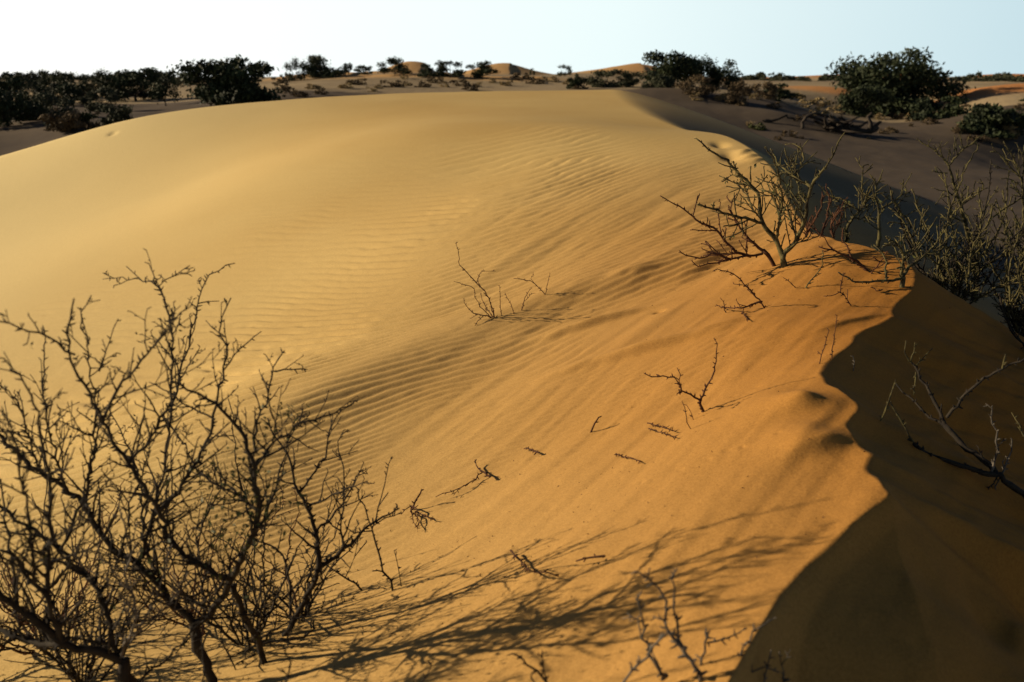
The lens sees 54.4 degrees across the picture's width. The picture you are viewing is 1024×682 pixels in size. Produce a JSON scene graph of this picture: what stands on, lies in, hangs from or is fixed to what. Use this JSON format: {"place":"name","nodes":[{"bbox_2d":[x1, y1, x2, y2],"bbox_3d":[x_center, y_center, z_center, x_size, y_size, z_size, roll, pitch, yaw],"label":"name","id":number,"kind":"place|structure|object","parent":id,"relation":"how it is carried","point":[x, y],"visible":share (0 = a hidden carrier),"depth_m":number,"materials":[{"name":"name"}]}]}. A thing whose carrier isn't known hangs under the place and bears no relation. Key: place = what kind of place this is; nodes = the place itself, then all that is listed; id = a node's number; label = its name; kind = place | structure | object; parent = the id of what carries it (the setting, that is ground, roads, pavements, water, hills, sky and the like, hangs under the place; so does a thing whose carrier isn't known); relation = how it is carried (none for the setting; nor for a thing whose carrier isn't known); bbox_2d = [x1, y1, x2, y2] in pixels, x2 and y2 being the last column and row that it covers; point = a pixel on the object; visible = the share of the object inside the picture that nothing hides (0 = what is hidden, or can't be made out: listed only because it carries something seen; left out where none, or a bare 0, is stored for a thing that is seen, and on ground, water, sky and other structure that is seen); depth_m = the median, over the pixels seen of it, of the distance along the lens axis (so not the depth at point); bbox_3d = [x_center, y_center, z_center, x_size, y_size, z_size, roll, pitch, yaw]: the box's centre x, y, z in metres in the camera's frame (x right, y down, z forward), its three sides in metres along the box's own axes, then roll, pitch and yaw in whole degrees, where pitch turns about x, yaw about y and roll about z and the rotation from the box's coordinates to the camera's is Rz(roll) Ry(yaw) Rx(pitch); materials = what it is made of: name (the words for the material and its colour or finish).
{"place":"outdoors","nodes":[
{"label":"outdoors","id":0,"kind":"place"},
{"bbox_2d":[0,88,1023,681],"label":"dune","id":1,"kind":"structure","parent":0,"point":[332,228],"depth_m":5.20,"materials":[{"name":"sand"}]},
{"bbox_2d":[0,74,45,125],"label":"acacia tree","id":2,"kind":"object","parent":1,"relation":"on","point":[15,110],"visible":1,"depth_m":32.92,"materials":[{"name":"green plant"}]},
{"bbox_2d":[22,79,58,105],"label":"acacia tree","id":3,"kind":"object","parent":1,"relation":"on","point":[34,83],"visible":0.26,"depth_m":43.86,"materials":[{"name":"green plant"}]},
{"bbox_2d":[0,502,107,681],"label":"thorn shrub","id":4,"kind":"object","parent":1,"relation":"on","point":[38,605],"visible":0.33,"depth_m":3.33,"materials":[{"name":"brown plant"}]},
{"bbox_2d":[31,91,79,119],"bbox_3d":[-16.154,-8.244,35.057,2.232,1.115,1.961,0,15,0],"label":"acacia tree","id":5,"kind":"object","parent":1,"relation":"on","point":[50,100],"visible":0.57,"depth_m":34.79,"materials":[{"name":"green plant"}]},
{"bbox_2d":[0,481,132,654],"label":"thorn shrub","id":6,"kind":"object","parent":1,"relation":"on","point":[32,629],"visible":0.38,"depth_m":3.40,"materials":[{"name":"brown plant"}]},
{"bbox_2d":[38,110,103,131],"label":"scrub bush","id":7,"kind":"object","parent":1,"relation":"on","point":[68,121],"visible":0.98,"depth_m":29.98,"materials":[{"name":"green plant"}]},
{"bbox_2d":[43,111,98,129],"bbox_3d":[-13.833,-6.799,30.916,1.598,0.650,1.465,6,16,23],"label":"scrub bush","id":8,"kind":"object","parent":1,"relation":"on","point":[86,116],"visible":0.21,"depth_m":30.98,"materials":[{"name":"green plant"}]},
{"bbox_2d":[56,81,87,105],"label":"acacia tree","id":9,"kind":"object","parent":1,"relation":"on","point":[67,90],"visible":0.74,"depth_m":42.51,"materials":[{"name":"green plant"}]},
{"bbox_2d":[83,85,119,111],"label":"scrub bush","id":10,"kind":"object","parent":1,"relation":"on","point":[90,106],"visible":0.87,"depth_m":38.89,"materials":[{"name":"green plant"}]},
{"bbox_2d":[0,352,222,681],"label":"thorn shrub","id":11,"kind":"object","parent":1,"relation":"on","point":[57,638],"visible":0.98,"depth_m":2.54,"materials":[{"name":"brown plant"}]},
{"bbox_2d":[97,103,133,124],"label":"scrub bush","id":12,"kind":"object","parent":1,"relation":"on","point":[117,114],"visible":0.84,"depth_m":31.06,"materials":[{"name":"green plant"}]},
{"bbox_2d":[8,599,222,681],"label":"thorn shrub","id":13,"kind":"object","parent":1,"relation":"on","point":[166,659],"visible":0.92,"depth_m":2.64,"materials":[{"name":"brown plant"}]},
{"bbox_2d":[0,455,242,681],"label":"thorn shrub","id":14,"kind":"object","parent":1,"relation":"on","point":[71,673],"visible":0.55,"depth_m":3.12,"materials":[{"name":"brown plant"}]},
{"bbox_2d":[146,70,182,105],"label":"acacia tree","id":15,"kind":"object","parent":1,"relation":"on","point":[162,86],"visible":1,"depth_m":41.60,"materials":[{"name":"green plant"}]},
{"bbox_2d":[0,248,358,681],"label":"thorn shrub","id":16,"kind":"object","parent":1,"relation":"on","point":[191,558],"visible":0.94,"depth_m":2.74,"materials":[{"name":"brown plant"}]},
{"bbox_2d":[70,469,293,640],"bbox_3d":[-1.175,0.707,3.583,0.560,0.523,1.235,1,15,5],"label":"thorn shrub","id":17,"kind":"object","parent":1,"relation":"on","point":[182,617],"visible":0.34,"depth_m":3.45,"materials":[{"name":"brown plant"}]},
{"bbox_2d":[166,54,285,105],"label":"acacia bush","id":18,"kind":"object","parent":1,"relation":"on","point":[235,80],"visible":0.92,"depth_m":36.91,"materials":[{"name":"green plant"}]},
{"bbox_2d":[114,399,356,656],"bbox_3d":[-0.975,0.650,3.322,0.696,0.875,1.162,-8,17,-28],"label":"thorn shrub","id":19,"kind":"object","parent":1,"relation":"on","point":[265,616],"visible":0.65,"depth_m":3.13,"materials":[{"name":"brown plant"}]},
{"bbox_2d":[217,619,265,669],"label":"twig","id":20,"kind":"object","parent":1,"relation":"on","point":[221,641],"visible":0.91,"depth_m":3.00,"materials":[{"name":"brown wood"}]},
{"bbox_2d":[238,489,302,608],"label":"thorn shrub","id":21,"kind":"object","parent":1,"relation":"on","point":[284,574],"visible":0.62,"depth_m":3.40,"materials":[{"name":"brown plant"}]},
{"bbox_2d":[253,599,315,644],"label":"twig","id":22,"kind":"object","parent":1,"relation":"on","point":[312,625],"visible":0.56,"depth_m":3.08,"materials":[{"name":"brown wood"}]},
{"bbox_2d":[138,610,433,681],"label":"thorn shrub","id":23,"kind":"object","parent":1,"relation":"on","point":[289,666],"visible":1,"depth_m":2.29,"materials":[{"name":"brown plant"}]},
{"bbox_2d":[222,483,368,620],"bbox_3d":[-0.691,0.716,3.384,0.369,0.434,0.581,3,15,11],"label":"thorn shrub","id":24,"kind":"object","parent":1,"relation":"on","point":[314,594],"visible":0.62,"depth_m":3.30,"materials":[{"name":"brown plant"}]},
{"bbox_2d":[290,89,310,96],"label":"scrub tuft","id":25,"kind":"object","parent":1,"relation":"on","point":[302,94],"visible":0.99,"depth_m":40.97,"materials":[{"name":"plant"}]},
{"bbox_2d":[247,403,399,636],"bbox_3d":[-0.602,0.594,3.159,0.488,0.798,0.385,-4,15,-13],"label":"thorn shrub","id":26,"kind":"object","parent":1,"relation":"on","point":[319,567],"visible":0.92,"depth_m":3.12,"materials":[{"name":"brown plant"}]},
{"bbox_2d":[329,531,366,590],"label":"thorn shrub","id":27,"kind":"object","parent":1,"relation":"on","point":[348,579],"visible":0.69,"depth_m":3.41,"materials":[{"name":"brown plant"}]},
{"bbox_2d":[344,457,401,590],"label":"thorn shrub","id":28,"kind":"object","parent":1,"relation":"on","point":[381,565],"visible":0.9,"depth_m":3.30,"materials":[{"name":"brown plant"}]},
{"bbox_2d":[401,489,434,529],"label":"twig","id":29,"kind":"object","parent":1,"relation":"on","point":[413,507],"visible":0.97,"depth_m":4.03,"materials":[{"name":"brown wood"}]},
{"bbox_2d":[436,459,490,496],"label":"twig","id":30,"kind":"object","parent":1,"relation":"on","point":[481,471],"visible":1,"depth_m":4.20,"materials":[{"name":"wood"}]},
{"bbox_2d":[454,242,497,324],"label":"thorn shrub","id":31,"kind":"object","parent":1,"relation":"on","point":[492,308],"visible":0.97,"depth_m":6.40,"materials":[{"name":"brown plant"}]},
{"bbox_2d":[511,649,548,681],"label":"twig","id":32,"kind":"object","parent":1,"relation":"on","point":[535,669],"visible":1,"depth_m":2.17,"materials":[{"name":"brown wood"}]},
{"bbox_2d":[510,550,559,576],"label":"twig","id":33,"kind":"object","parent":1,"relation":"on","point":[520,560],"visible":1,"depth_m":2.97,"materials":[{"name":"brown wood"}]},
{"bbox_2d":[641,71,676,88],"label":"scrub bush","id":34,"kind":"object","parent":1,"relation":"on","point":[662,81],"visible":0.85,"depth_m":43.35,"materials":[{"name":"green plant"}]},
{"bbox_2d":[622,567,707,681],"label":"thorn shrub","id":35,"kind":"object","parent":1,"relation":"on","point":[677,641],"visible":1,"depth_m":2.09,"materials":[{"name":"brown plant"}]},
{"bbox_2d":[644,338,718,412],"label":"dead twig","id":36,"kind":"object","parent":1,"relation":"on","point":[680,390],"visible":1,"depth_m":3.94,"materials":[{"name":"brown wood"}]},
{"bbox_2d":[673,74,721,94],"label":"scrub bush","id":37,"kind":"object","parent":1,"relation":"on","point":[702,89],"visible":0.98,"depth_m":41.30,"materials":[{"name":"green plant"}]},
{"bbox_2d":[660,193,775,266],"bbox_3d":[1.272,-0.634,6.047,0.750,0.514,0.414,-12,19,-38],"label":"thorn shrub","id":38,"kind":"object","parent":1,"relation":"on","point":[746,254],"visible":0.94,"depth_m":6.07,"materials":[{"name":"brown plant"}]},
{"bbox_2d":[695,627,747,665],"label":"thorn shrub","id":39,"kind":"object","parent":1,"relation":"on","point":[708,642],"visible":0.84,"depth_m":2.18,"materials":[{"name":"brown plant"}]},
{"bbox_2d":[716,299,762,320],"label":"twig","id":40,"kind":"object","parent":1,"relation":"on","point":[741,307],"visible":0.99,"depth_m":5.33,"materials":[{"name":"wood"}]},
{"bbox_2d":[713,269,765,308],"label":"twig","id":41,"kind":"object","parent":1,"relation":"on","point":[748,289],"visible":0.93,"depth_m":5.25,"materials":[{"name":"wood"}]},
{"bbox_2d":[725,78,755,105],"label":"scrub bush","id":42,"kind":"object","parent":1,"relation":"on","point":[735,89],"visible":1,"depth_m":40.67,"materials":[{"name":"green plant"}]},
{"bbox_2d":[748,122,766,130],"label":"grass tuft","id":43,"kind":"object","parent":1,"relation":"on","point":[755,127],"visible":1,"depth_m":36.01,"materials":[{"name":"green plant"}]},
{"bbox_2d":[737,617,790,681],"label":"thorn shrub","id":44,"kind":"object","parent":1,"relation":"on","point":[784,679],"visible":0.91,"depth_m":2.18,"materials":[{"name":"brown plant"}]},
{"bbox_2d":[694,132,845,267],"bbox_3d":[1.459,-0.832,6.037,0.915,0.875,0.625,-5,16,-19],"label":"thorn shrub","id":45,"kind":"object","parent":1,"relation":"on","point":[780,214],"visible":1,"depth_m":6.02,"materials":[{"name":"brown plant"}]},
{"bbox_2d":[787,184,848,238],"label":"thorn shrub","id":46,"kind":"object","parent":1,"relation":"on","point":[808,225],"visible":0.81,"depth_m":6.79,"materials":[{"name":"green plant"}]},
{"bbox_2d":[762,112,881,133],"bbox_3d":[11.745,-8.164,37.692,3.978,1.009,2.456,8,17,28],"label":"dead tree","id":47,"kind":"object","parent":1,"relation":"on","point":[833,123],"visible":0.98,"depth_m":37.49,"materials":[{"name":"brown wood"}]},
{"bbox_2d":[818,156,889,242],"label":"thorn shrub","id":48,"kind":"object","parent":1,"relation":"on","point":[853,217],"visible":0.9,"depth_m":6.91,"materials":[{"name":"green plant"}]},
{"bbox_2d":[819,228,890,273],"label":"thorn shrub","id":49,"kind":"object","parent":1,"relation":"on","point":[860,264],"visible":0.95,"depth_m":5.69,"materials":[{"name":"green plant"}]},
{"bbox_2d":[861,169,924,246],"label":"thorn shrub","id":50,"kind":"object","parent":1,"relation":"on","point":[878,223],"visible":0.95,"depth_m":6.72,"materials":[{"name":"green plant"}]},
{"bbox_2d":[838,202,961,287],"bbox_3d":[2.115,-0.481,5.402,0.785,0.500,0.348,-5,16,-20],"label":"thorn shrub","id":51,"kind":"object","parent":1,"relation":"on","point":[903,269],"visible":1,"depth_m":5.42,"materials":[{"name":"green plant"}]},
{"bbox_2d":[880,340,1023,497],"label":"fallen branch","id":52,"kind":"object","parent":1,"relation":"on","point":[993,472],"visible":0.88,"depth_m":3.51,"materials":[{"name":"wood"}]},
{"bbox_2d":[889,160,1023,301],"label":"thorn shrub","id":53,"kind":"object","parent":1,"relation":"on","point":[920,269],"visible":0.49,"depth_m":6.93,"materials":[{"name":"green plant"}]},
{"bbox_2d":[911,143,1023,304],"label":"thorn shrub","id":54,"kind":"object","parent":1,"relation":"on","point":[955,282],"visible":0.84,"depth_m":6.58,"materials":[{"name":"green plant"}]},
{"bbox_2d":[916,134,1021,302],"bbox_3d":[4.092,-1.049,8.834,1.091,1.573,0.433,-5,16,-19],"label":"thorn shrub","id":55,"kind":"object","parent":1,"relation":"on","point":[965,223],"visible":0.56,"depth_m":8.77,"materials":[{"name":"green plant"}]},
{"bbox_2d":[951,101,1023,138],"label":"scrub bush","id":56,"kind":"object","parent":1,"relation":"on","point":[987,119],"visible":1,"depth_m":39.64,"materials":[{"name":"green plant"}]},
{"bbox_2d":[961,207,1023,336],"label":"thorn shrub","id":57,"kind":"object","parent":1,"relation":"on","point":[1018,253],"visible":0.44,"depth_m":7.02,"materials":[{"name":"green plant"}]},
{"bbox_2d":[966,240,1023,335],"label":"thorn shrub","id":58,"kind":"object","parent":1,"relation":"on","point":[995,292],"visible":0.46,"depth_m":6.69,"materials":[{"name":"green plant"}]},
{"bbox_2d":[973,141,1023,286],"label":"thorn shrub","id":59,"kind":"object","parent":1,"relation":"on","point":[1013,181],"visible":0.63,"depth_m":8.45,"materials":[{"name":"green plant"}]},
{"bbox_2d":[984,189,1023,334],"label":"thorn shrub","id":60,"kind":"object","parent":1,"relation":"on","point":[1007,292],"visible":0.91,"depth_m":6.42,"materials":[{"name":"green plant"}]},
{"bbox_2d":[1002,124,1019,139],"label":"scrub bush","id":61,"kind":"object","parent":1,"relation":"on","point":[1010,128],"visible":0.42,"depth_m":39.69,"materials":[{"name":"green plant"}]},
{"bbox_2d":[998,292,1023,348],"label":"thorn shrub","id":62,"kind":"object","parent":1,"relation":"on","point":[1015,335],"visible":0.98,"depth_m":5.68,"materials":[{"name":"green plant"}]},
{"bbox_2d":[0,0,1023,76],"label":"sky","id":63,"kind":"structure","parent":0,"point":[789,37],"materials":[{"name":"blue"}]},
{"bbox_2d":[1,61,1023,122],"bbox_3d":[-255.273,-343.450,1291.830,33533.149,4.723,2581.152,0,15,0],"label":"desert plain","id":64,"kind":"structure","parent":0,"point":[1004,93],"depth_m":54.94,"materials":[{"name":"brown sand"}]},
{"bbox_2d":[0,71,28,90],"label":"acacia tree","id":65,"kind":"object","parent":64,"relation":"on","point":[3,85],"visible":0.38,"depth_m":59.78,"materials":[{"name":"green plant"}]},
{"bbox_2d":[17,70,43,89],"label":"acacia tree","id":66,"kind":"object","parent":64,"relation":"on","point":[33,74],"visible":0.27,"depth_m":63.27,"materials":[{"name":"green plant"}]},
{"bbox_2d":[17,84,52,99],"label":"acacia tree","id":67,"kind":"object","parent":64,"relation":"on","point":[44,87],"visible":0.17,"depth_m":48.18,"materials":[{"name":"green plant"}]},
{"bbox_2d":[36,69,65,86],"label":"acacia tree","id":68,"kind":"object","parent":64,"relation":"on","point":[45,76],"visible":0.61,"depth_m":57.78,"materials":[{"name":"green plant"}]},
{"bbox_2d":[44,82,77,101],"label":"acacia tree","id":69,"kind":"object","parent":64,"relation":"on","point":[53,84],"visible":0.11,"depth_m":45.24,"materials":[{"name":"green plant"}]},
{"bbox_2d":[48,71,98,97],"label":"acacia tree","id":70,"kind":"object","parent":64,"relation":"on","point":[55,77],"visible":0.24,"depth_m":50.21,"materials":[{"name":"green plant"}]},
{"bbox_2d":[72,79,98,100],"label":"acacia tree","id":71,"kind":"object","parent":64,"relation":"on","point":[87,85],"visible":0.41,"depth_m":48.36,"materials":[{"name":"green plant"}]},
{"bbox_2d":[89,67,123,91],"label":"acacia tree","id":72,"kind":"object","parent":64,"relation":"on","point":[98,81],"visible":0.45,"depth_m":51.93,"materials":[{"name":"green plant"}]},
{"bbox_2d":[98,67,163,101],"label":"acacia tree","id":73,"kind":"object","parent":64,"relation":"on","point":[127,79],"visible":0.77,"depth_m":46.99,"materials":[{"name":"green plant"}]},
{"bbox_2d":[271,76,289,83],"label":"scrub tuft","id":74,"kind":"object","parent":64,"relation":"on","point":[283,80],"visible":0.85,"depth_m":56.05,"materials":[{"name":"plant"}]},
{"bbox_2d":[282,56,307,80],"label":"acacia tree","id":75,"kind":"object","parent":64,"relation":"on","point":[294,66],"visible":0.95,"depth_m":59.35,"materials":[{"name":"green plant"}]},
{"bbox_2d":[302,54,348,77],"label":"acacia tree","id":76,"kind":"object","parent":64,"relation":"on","point":[317,67],"visible":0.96,"depth_m":59.73,"materials":[{"name":"green plant"}]},
{"bbox_2d":[344,78,366,84],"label":"scrub tuft","id":77,"kind":"object","parent":64,"relation":"on","point":[353,82],"visible":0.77,"depth_m":49.96,"materials":[{"name":"plant"}]},
{"bbox_2d":[353,65,372,74],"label":"acacia tree","id":78,"kind":"object","parent":64,"relation":"on","point":[365,68],"visible":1,"depth_m":63.44,"materials":[{"name":"green plant"}]},
{"bbox_2d":[380,80,404,87],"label":"scrub tuft","id":79,"kind":"object","parent":64,"relation":"on","point":[395,83],"visible":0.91,"depth_m":48.51,"materials":[{"name":"plant"}]},
{"bbox_2d":[376,56,411,74],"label":"acacia tree","id":80,"kind":"object","parent":64,"relation":"on","point":[401,68],"visible":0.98,"depth_m":58.77,"materials":[{"name":"green plant"}]},
{"bbox_2d":[415,63,445,76],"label":"acacia tree","id":81,"kind":"object","parent":64,"relation":"on","point":[426,72],"visible":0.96,"depth_m":57.24,"materials":[{"name":"green plant"}]},
{"bbox_2d":[425,76,445,82],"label":"scrub tuft","id":82,"kind":"object","parent":64,"relation":"on","point":[430,80],"visible":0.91,"depth_m":54.20,"materials":[{"name":"plant"}]},
{"bbox_2d":[434,60,465,76],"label":"acacia tree","id":83,"kind":"object","parent":64,"relation":"on","point":[442,65],"visible":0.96,"depth_m":57.01,"materials":[{"name":"green plant"}]},
{"bbox_2d":[449,79,471,86],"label":"scrub tuft","id":84,"kind":"object","parent":64,"relation":"on","point":[464,82],"visible":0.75,"depth_m":50.53,"materials":[{"name":"plant"}]},
{"bbox_2d":[461,83,478,90],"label":"scrub tuft","id":85,"kind":"object","parent":64,"relation":"on","point":[472,88],"visible":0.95,"depth_m":47.40,"materials":[{"name":"plant"}]},
{"bbox_2d":[465,60,498,77],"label":"acacia tree","id":86,"kind":"object","parent":64,"relation":"on","point":[484,67],"visible":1,"depth_m":56.72,"materials":[{"name":"green plant"}]},
{"bbox_2d":[511,72,533,79],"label":"scrub tuft","id":87,"kind":"object","parent":64,"relation":"on","point":[516,74],"visible":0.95,"depth_m":56.38,"materials":[{"name":"plant"}]},
{"bbox_2d":[525,77,545,83],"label":"scrub tuft","id":88,"kind":"object","parent":64,"relation":"on","point":[539,81],"visible":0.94,"depth_m":54.26,"materials":[{"name":"plant"}]},
{"bbox_2d":[556,64,571,75],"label":"acacia tree","id":89,"kind":"object","parent":64,"relation":"on","point":[568,68],"visible":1,"depth_m":84.78,"materials":[{"name":"green plant"}]},
{"bbox_2d":[565,73,586,88],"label":"scrub bush","id":90,"kind":"object","parent":64,"relation":"on","point":[578,79],"visible":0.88,"depth_m":47.52,"materials":[{"name":"green plant"}]},
{"bbox_2d":[584,69,630,87],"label":"scrub bush","id":91,"kind":"object","parent":64,"relation":"on","point":[598,81],"visible":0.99,"depth_m":49.76,"materials":[{"name":"green plant"}]},
{"bbox_2d":[616,70,641,86],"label":"scrub bush","id":92,"kind":"object","parent":64,"relation":"on","point":[629,79],"visible":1,"depth_m":49.83,"materials":[{"name":"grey plant"}]},
{"bbox_2d":[638,49,712,85],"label":"acacia tree","id":93,"kind":"object","parent":64,"relation":"on","point":[678,66],"visible":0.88,"depth_m":51.34,"materials":[{"name":"green plant"}]},
{"bbox_2d":[698,53,744,87],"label":"acacia tree","id":94,"kind":"object","parent":64,"relation":"on","point":[717,75],"visible":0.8,"depth_m":52.57,"materials":[{"name":"green plant"}]},
{"bbox_2d":[749,81,780,98],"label":"scrub bush","id":95,"kind":"object","parent":64,"relation":"on","point":[770,86],"visible":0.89,"depth_m":44.44,"materials":[{"name":"green plant"}]},
{"bbox_2d":[762,83,799,101],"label":"scrub bush","id":96,"kind":"object","parent":64,"relation":"on","point":[782,93],"visible":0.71,"depth_m":45.32,"materials":[{"name":"green plant"}]},
{"bbox_2d":[806,96,831,105],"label":"scrub tuft","id":97,"kind":"object","parent":64,"relation":"on","point":[816,100],"visible":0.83,"depth_m":51.40,"materials":[{"name":"green plant"}]},
{"bbox_2d":[834,82,901,117],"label":"scrub bush","id":98,"kind":"object","parent":64,"relation":"on","point":[868,95],"visible":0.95,"depth_m":49.09,"materials":[{"name":"green plant"}]},
{"bbox_2d":[823,46,975,115],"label":"camel thorn tree","id":99,"kind":"object","parent":64,"relation":"on","point":[913,79],"visible":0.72,"depth_m":52.63,"materials":[{"name":"green plant"}]},
{"bbox_2d":[905,96,969,120],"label":"scrub bush","id":100,"kind":"object","parent":64,"relation":"on","point":[923,108],"visible":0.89,"depth_m":45.33,"materials":[{"name":"green plant"}]},
{"bbox_2d":[970,71,982,80],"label":"skyline scrub","id":101,"kind":"object","parent":64,"relation":"on","point":[976,75],"visible":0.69,"depth_m":104.42,"materials":[{"name":"green plant"}]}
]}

